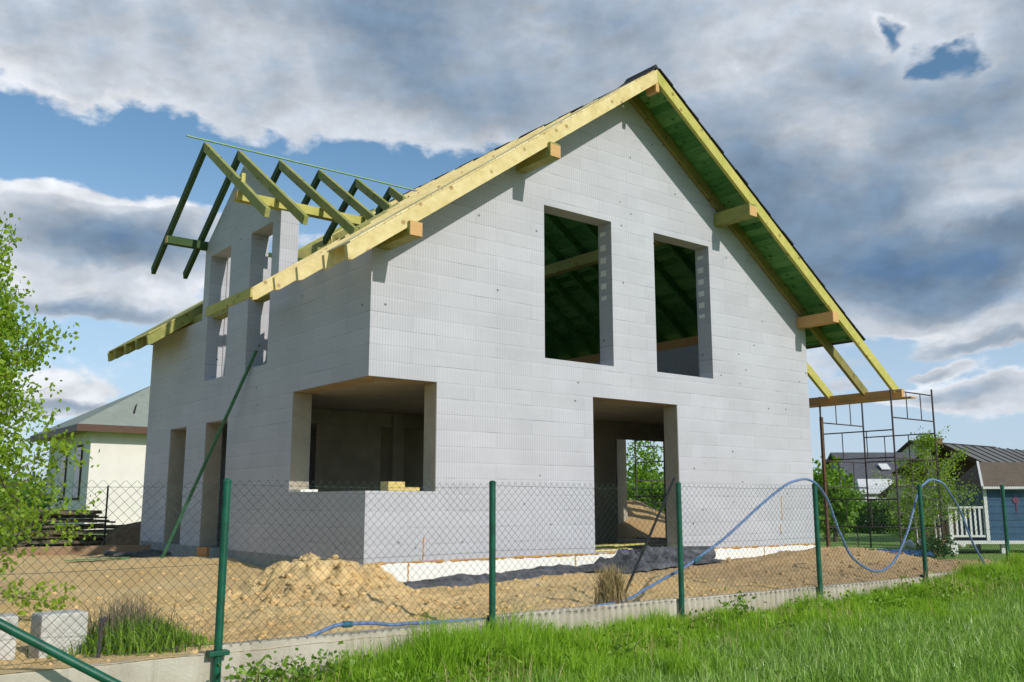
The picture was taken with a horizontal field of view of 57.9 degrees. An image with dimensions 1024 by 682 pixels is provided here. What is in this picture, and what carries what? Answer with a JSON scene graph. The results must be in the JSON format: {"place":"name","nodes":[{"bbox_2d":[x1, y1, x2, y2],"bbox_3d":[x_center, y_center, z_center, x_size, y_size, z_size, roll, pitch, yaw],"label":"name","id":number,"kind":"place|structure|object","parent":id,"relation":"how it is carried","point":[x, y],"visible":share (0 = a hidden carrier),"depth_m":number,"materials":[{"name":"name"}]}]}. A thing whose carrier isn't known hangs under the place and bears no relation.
{"place":"outdoors","nodes":[
{"label":"outdoors","id":0,"kind":"place"},
{"bbox_2d":[64,557,129,560],"bbox_3d":[-7.731,4.060,17.275,0.992,0.078,0.649,1,-10,-3],"label":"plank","id":1,"kind":"object","parent":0,"point":[97,559],"visible":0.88,"depth_m":17.04,"materials":[{"name":"green wood"}]},
{"bbox_2d":[0,546,1002,673],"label":"sand","id":2,"kind":"structure","parent":0,"point":[190,572],"depth_m":11.34,"materials":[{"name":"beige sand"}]},
{"bbox_2d":[0,613,18,659],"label":"concrete block","id":3,"kind":"object","parent":2,"relation":"on","point":[6,638],"depth_m":6.76,"materials":[{"name":"grey concrete"}]},
{"bbox_2d":[28,609,87,658],"bbox_3d":[-3.478,2.268,7.099,0.340,0.370,0.240,10,-14,-44],"label":"concrete block","id":4,"kind":"object","parent":2,"relation":"on","point":[60,641],"depth_m":7.02,"materials":[{"name":"grey concrete"}]},
{"bbox_2d":[1,508,125,546],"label":"timber stack","id":5,"kind":"object","parent":2,"relation":"on","point":[88,540],"visible":0.4,"depth_m":23.03,"materials":[{"name":"brown wood"}]},
{"bbox_2d":[0,545,150,556],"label":"long plank","id":6,"kind":"object","parent":2,"relation":"on","point":[65,550],"visible":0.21,"depth_m":20.43,"materials":[{"name":"brown wood"}]},
{"bbox_2d":[96,616,107,657],"bbox_3d":[-3.027,2.230,6.826,0.065,0.393,0.035,8,-13,-37],"label":"iron stake","id":7,"kind":"object","parent":2,"relation":"on","point":[104,619],"visible":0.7,"depth_m":6.82,"materials":[{"name":"metal"}]},
{"bbox_2d":[103,486,108,545],"bbox_3d":[-9.812,4.295,22.360,0.043,1.580,0.043,8,-13,-37],"label":"metal post","id":8,"kind":"object","parent":2,"relation":"on","point":[105,515],"visible":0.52,"depth_m":22.36,"materials":[{"name":"metal"}]},
{"bbox_2d":[101,521,140,545],"bbox_3d":[-8.807,5.306,23.220,3.236,2.222,1.880,8,-13,-37],"label":"soil heap","id":9,"kind":"object","parent":2,"relation":"on","point":[130,529],"visible":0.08,"depth_m":22.43,"materials":[{"name":"brown soil"}]},
{"bbox_2d":[27,587,226,663],"bbox_3d":[-3.106,2.222,7.494,1.727,0.498,1.658,8,-13,-37],"label":"weed clump","id":10,"kind":"object","parent":2,"relation":"on","point":[154,635],"visible":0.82,"depth_m":7.24,"materials":[{"name":"green plant"}]},
{"bbox_2d":[104,549,158,556],"bbox_3d":[-8.092,4.657,20.309,1.615,0.179,0.227,2,-10,-14],"label":"drain pipe","id":11,"kind":"object","parent":2,"relation":"on","point":[138,552],"visible":0.29,"depth_m":20.24,"materials":[{"name":"black plastic"}]},
{"bbox_2d":[108,551,162,556],"bbox_3d":[-7.915,4.626,20.075,1.569,0.154,0.230,3,-10,-15],"label":"drain pipe","id":12,"kind":"object","parent":2,"relation":"on","point":[110,553],"visible":0.34,"depth_m":19.97,"materials":[{"name":"black plastic"}]},
{"bbox_2d":[113,552,170,556],"bbox_3d":[-7.737,4.579,19.843,1.512,0.136,0.200,2,-10,-14],"label":"drain pipe","id":13,"kind":"object","parent":2,"relation":"on","point":[137,555],"visible":0.65,"depth_m":19.76,"materials":[{"name":"black plastic"}]},
{"bbox_2d":[196,547,209,556],"bbox_3d":[-5.901,4.042,17.679,0.200,0.217,0.133,-1,-10,7],"label":"clay brick","id":14,"kind":"object","parent":2,"relation":"on","point":[202,551],"visible":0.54,"depth_m":17.63,"materials":[{"name":"orange brick"}]},
{"bbox_2d":[160,350,257,557],"bbox_3d":[-5.799,2.191,17.698,2.355,3.914,0.063,-6,-12,31],"label":"prop pole","id":15,"kind":"object","parent":2,"relation":"on","point":[214,442],"visible":0.91,"depth_m":17.66,"materials":[{"name":"green metal"}]},
{"bbox_2d":[403,564,598,588],"bbox_3d":[0.187,3.622,14.353,4.604,0.290,0.713,8,-13,-37],"label":"plastic sheet","id":16,"kind":"object","parent":2,"relation":"on","point":[436,582],"visible":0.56,"depth_m":13.89,"materials":[{"name":"grey plastic"}]},
{"bbox_2d":[107,65,916,581],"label":"unfinished house","id":17,"kind":"structure","parent":2,"relation":"on","point":[579,297],"depth_m":17.79,"materials":[{"name":"grey concrete"}]},
{"bbox_2d":[288,489,317,491],"bbox_3d":[-3.507,2.514,15.543,0.312,0.043,0.472,8,-13,-37],"label":"sill strip","id":18,"kind":"object","parent":17,"relation":"on","point":[301,490],"visible":0.76,"depth_m":15.38,"materials":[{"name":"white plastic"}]},
{"bbox_2d":[380,482,404,490],"bbox_3d":[-1.817,2.213,14.095,0.291,0.138,0.240,8,-13,-37],"label":"foam block","id":19,"kind":"object","parent":17,"relation":"on","point":[394,486],"depth_m":14.00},
{"bbox_2d":[404,487,419,490],"bbox_3d":[-1.596,2.278,14.233,0.280,0.058,0.220,8,-13,-37],"label":"foam block","id":20,"kind":"object","parent":17,"relation":"on","point":[411,488],"depth_m":14.14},
{"bbox_2d":[595,548,631,551],"bbox_3d":[1.742,3.851,17.043,1.016,0.048,0.120,4,-11,-20],"label":"plank","id":21,"kind":"object","parent":17,"relation":"on","point":[609,549],"visible":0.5,"depth_m":17.02,"materials":[{"name":"yellow wood"}]},
{"bbox_2d":[595,544,620,546],"bbox_3d":[1.638,3.749,16.978,0.993,0.026,0.100,9,-13,-42],"label":"plank","id":22,"kind":"object","parent":21,"relation":"on","point":[608,545],"visible":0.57,"depth_m":17.07,"materials":[{"name":"yellow wood"}]},
{"bbox_2d":[611,543,644,546],"bbox_3d":[2.243,3.953,17.971,0.900,0.044,0.160,8,-13,-39],"label":"plank","id":23,"kind":"object","parent":17,"relation":"on","point":[630,544],"visible":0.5,"depth_m":17.95,"materials":[{"name":"yellow wood"}]},
{"bbox_2d":[589,562,633,604],"bbox_3d":[0.985,2.510,9.523,0.594,0.511,0.562,8,-13,-37],"label":"dry grass tuft","id":24,"kind":"object","parent":2,"relation":"on","point":[609,588],"visible":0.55,"depth_m":9.40,"materials":[{"name":"plant"}]},
{"bbox_2d":[617,500,665,538],"bbox_3d":[3.022,5.247,26.297,6.600,1.453,6.600,8,-13,-37],"label":"sand heap","id":25,"kind":"object","parent":2,"relation":"on","point":[637,522],"visible":0.16,"depth_m":24.61,"materials":[{"name":"sand"}]},
{"bbox_2d":[634,440,663,512],"bbox_3d":[4.961,3.923,25.863,1.792,3.480,2.492,8,-13,-37],"label":"scaffold","id":26,"kind":"object","parent":2,"relation":"on","point":[636,480],"visible":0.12,"depth_m":26.34,"materials":[{"name":"metal"}]},
{"bbox_2d":[625,477,675,591],"bbox_3d":[1.604,2.308,10.859,0.031,1.429,1.268,-8,-13,40],"label":"steel rod","id":27,"kind":"object","parent":2,"relation":"on","point":[652,528],"visible":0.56,"depth_m":10.89,"materials":[{"name":"black metal"}]},
{"bbox_2d":[584,545,724,572],"bbox_3d":[2.208,3.616,15.283,2.267,0.480,1.347,6,-12,-32],"label":"plastic sheet","id":28,"kind":"object","parent":2,"relation":"on","point":[643,559],"visible":0.75,"depth_m":14.88,"materials":[{"name":"grey plastic"}]},
{"bbox_2d":[652,546,715,557],"bbox_3d":[3.011,3.803,16.489,1.411,0.294,0.324,5,-11,-27],"label":"membrane roll","id":29,"kind":"object","parent":2,"relation":"on","point":[696,549],"visible":0.34,"depth_m":16.56,"materials":[{"name":"black plastic"}]},
{"bbox_2d":[819,417,829,546],"bbox_3d":[6.991,3.239,20.681,0.095,3.081,0.070,8,-13,-37],"label":"wooden post","id":30,"kind":"object","parent":2,"relation":"on","point":[823,465],"visible":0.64,"depth_m":20.70,"materials":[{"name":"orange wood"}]},
{"bbox_2d":[819,389,943,556],"bbox_3d":[8.767,3.104,22.042,1.882,3.884,1.892,8,-13,-37],"label":"scaffold","id":31,"kind":"object","parent":2,"relation":"on","point":[894,461],"visible":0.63,"depth_m":21.84,"materials":[{"name":"metal"}]},
{"bbox_2d":[876,549,934,557],"bbox_3d":[8.614,4.763,20.831,1.752,0.169,0.360,-7,-12,35],"label":"tarpaulin","id":32,"kind":"object","parent":2,"relation":"on","point":[909,551],"visible":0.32,"depth_m":20.55,"materials":[{"name":"blue plastic"}]},
{"bbox_2d":[0,507,1023,681],"bbox_3d":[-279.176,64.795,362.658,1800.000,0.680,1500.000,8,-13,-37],"label":"ground","id":33,"kind":"structure","parent":0,"point":[890,542],"depth_m":27.03,"materials":[{"name":"soil"}]},
{"bbox_2d":[0,467,45,501],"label":"distant tree","id":34,"kind":"object","parent":33,"relation":"on","point":[17,479],"visible":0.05,"depth_m":72.53,"materials":[{"name":"green plant"}]},
{"bbox_2d":[12,477,46,506],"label":"distant tree","id":35,"kind":"object","parent":33,"relation":"on","point":[35,490],"visible":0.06,"depth_m":80.07,"materials":[{"name":"green plant"}]},
{"bbox_2d":[0,478,68,549],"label":"garden shrub","id":36,"kind":"object","parent":33,"relation":"on","point":[30,503],"visible":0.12,"depth_m":27.05,"materials":[{"name":"green plant"}]},
{"bbox_2d":[0,211,101,615],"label":"birch tree","id":37,"kind":"object","parent":33,"relation":"on","point":[8,323],"visible":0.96,"depth_m":9.76,"materials":[{"name":"green plant"}]},
{"bbox_2d":[30,386,149,529],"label":"bungalow","id":38,"kind":"object","parent":33,"relation":"on","point":[115,432],"visible":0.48,"depth_m":43.04,"materials":[{"name":"paint"}]},
{"bbox_2d":[58,447,68,499],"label":"window","id":39,"kind":"structure","parent":38,"relation":"in","point":[62,478],"depth_m":45.54,"materials":[{"name":"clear glass"}]},
{"bbox_2d":[72,444,83,499],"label":"window","id":40,"kind":"structure","parent":38,"relation":"in","point":[77,472],"depth_m":43.34,"materials":[{"name":"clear glass"}]},
{"bbox_2d":[0,478,1023,681],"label":"chain link fence","id":41,"kind":"object","parent":33,"relation":"on","point":[202,667],"visible":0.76,"depth_m":7.68,"materials":[{"name":"green metal"}]},
{"bbox_2d":[306,478,984,635],"bbox_3d":[2.671,2.242,10.699,11.505,1.440,0.091,8,-13,-37],"label":"garden hose","id":42,"kind":"object","parent":41,"relation":"hanging from","point":[346,624],"visible":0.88,"depth_m":10.59,"materials":[{"name":"blue plastic"}]},
{"bbox_2d":[218,551,1023,681],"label":"broadleaf weeds","id":43,"kind":"object","parent":33,"relation":"on","point":[277,672],"visible":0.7,"depth_m":7.33,"materials":[{"name":"green plant"}]},
{"bbox_2d":[626,460,662,483],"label":"distant tree","id":44,"kind":"object","parent":33,"relation":"on","point":[659,473],"visible":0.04,"depth_m":88.70,"materials":[{"name":"green plant"}]},
{"bbox_2d":[626,440,663,500],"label":"broadleaf tree","id":45,"kind":"object","parent":33,"relation":"on","point":[644,473],"visible":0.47,"depth_m":43.77,"materials":[{"name":"green plant"}]},
{"bbox_2d":[627,478,664,512],"bbox_3d":[5.506,6.312,35.036,5.335,2.195,1.568,-4,-11,23],"label":"hedge","id":46,"kind":"object","parent":33,"relation":"on","point":[644,484],"visible":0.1,"depth_m":34.88,"materials":[{"name":"green plant"}]},
{"bbox_2d":[410,575,1023,681],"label":"grass","id":47,"kind":"structure","parent":33,"relation":"on","point":[993,649],"depth_m":7.74,"materials":[{"name":"green plant"}]},
{"bbox_2d":[812,456,867,541],"bbox_3d":[10.386,5.124,29.910,2.004,2.833,1.971,8,-13,-37],"label":"broadleaf tree","id":48,"kind":"object","parent":33,"relation":"on","point":[832,477],"visible":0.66,"depth_m":29.63,"materials":[{"name":"green plant"}]},
{"bbox_2d":[819,500,906,533],"bbox_3d":[14.984,7.236,38.020,1.341,1.416,5.761,9,-13,-41],"label":"hedge","id":49,"kind":"object","parent":33,"relation":"on","point":[876,512],"visible":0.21,"depth_m":37.87,"materials":[{"name":"green plant"}]},
{"bbox_2d":[885,505,936,542],"bbox_3d":[11.596,5.358,27.003,1.346,1.644,1.447,8,-13,-37],"label":"garden shrub","id":50,"kind":"object","parent":33,"relation":"on","point":[904,530],"visible":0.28,"depth_m":26.85,"materials":[{"name":"green plant"}]},
{"bbox_2d":[869,452,969,549],"bbox_3d":[9.511,3.855,22.070,2.346,2.468,2.268,8,-13,-37],"label":"birch tree","id":51,"kind":"object","parent":33,"relation":"on","point":[907,494],"visible":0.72,"depth_m":21.89,"materials":[{"name":"green plant"}]},
{"bbox_2d":[881,425,980,538],"bbox_3d":[10.083,3.594,22.276,1.617,3.052,2.386,3,-10,-15],"label":"birch tree","id":52,"kind":"object","parent":33,"relation":"on","point":[926,441],"visible":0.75,"depth_m":22.02,"materials":[{"name":"green plant"}]},
{"bbox_2d":[909,504,958,538],"bbox_3d":[14.219,5.782,29.556,2.956,1.250,0.137,-4,-11,21],"label":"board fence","id":53,"kind":"object","parent":33,"relation":"on","point":[947,530],"visible":0.04,"depth_m":29.61,"materials":[{"name":"white wood"}]},
{"bbox_2d":[879,437,988,537],"bbox_3d":[10.390,3.783,22.631,2.483,2.803,2.126,8,-13,-37],"label":"birch tree","id":54,"kind":"object","parent":33,"relation":"on","point":[920,456],"visible":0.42,"depth_m":22.44,"materials":[{"name":"green plant"}]},
{"bbox_2d":[915,534,959,559],"bbox_3d":[9.431,4.616,20.508,0.866,0.713,0.929,-6,-12,32],"label":"shrub","id":55,"kind":"object","parent":33,"relation":"on","point":[939,544],"visible":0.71,"depth_m":20.39,"materials":[{"name":"green plant"}]},
{"bbox_2d":[904,539,975,547],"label":"garden stones","id":56,"kind":"object","parent":33,"relation":"on","point":[910,541],"visible":0.24,"depth_m":25.68,"materials":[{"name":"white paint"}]},
{"bbox_2d":[892,444,1023,544],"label":"garden shed","id":57,"kind":"structure","parent":33,"relation":"on","point":[984,454],"depth_m":28.84,"materials":[{"name":"wood"}]},
{"bbox_2d":[929,461,1023,554],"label":"playhouse","id":58,"kind":"object","parent":33,"relation":"on","point":[991,474],"visible":0.75,"depth_m":22.67,"materials":[{"name":"white paint"}]},
{"bbox_2d":[0,0,1023,489],"label":"sky","id":59,"kind":"structure","parent":0,"point":[884,139],"materials":[{"name":"blue"}]},
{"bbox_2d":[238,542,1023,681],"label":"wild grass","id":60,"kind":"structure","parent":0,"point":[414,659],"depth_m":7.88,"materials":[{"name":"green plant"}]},
{"bbox_2d":[816,452,922,498],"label":"neighbour house","id":61,"kind":"structure","parent":0,"point":[884,468],"depth_m":51.16,"materials":[{"name":"grey tile"}]},
{"bbox_2d":[849,479,891,521],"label":"annex building","id":62,"kind":"structure","parent":0,"point":[862,482],"depth_m":46.85,"materials":[{"name":"white paint"}]},
{"bbox_2d":[878,475,906,501],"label":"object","id":63,"kind":"structure","parent":0,"point":[883,493],"depth_m":42.10,"materials":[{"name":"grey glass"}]},
{"bbox_2d":[896,437,996,451],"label":"neighbour house","id":64,"kind":"structure","parent":0,"point":[904,447],"depth_m":65.43,"materials":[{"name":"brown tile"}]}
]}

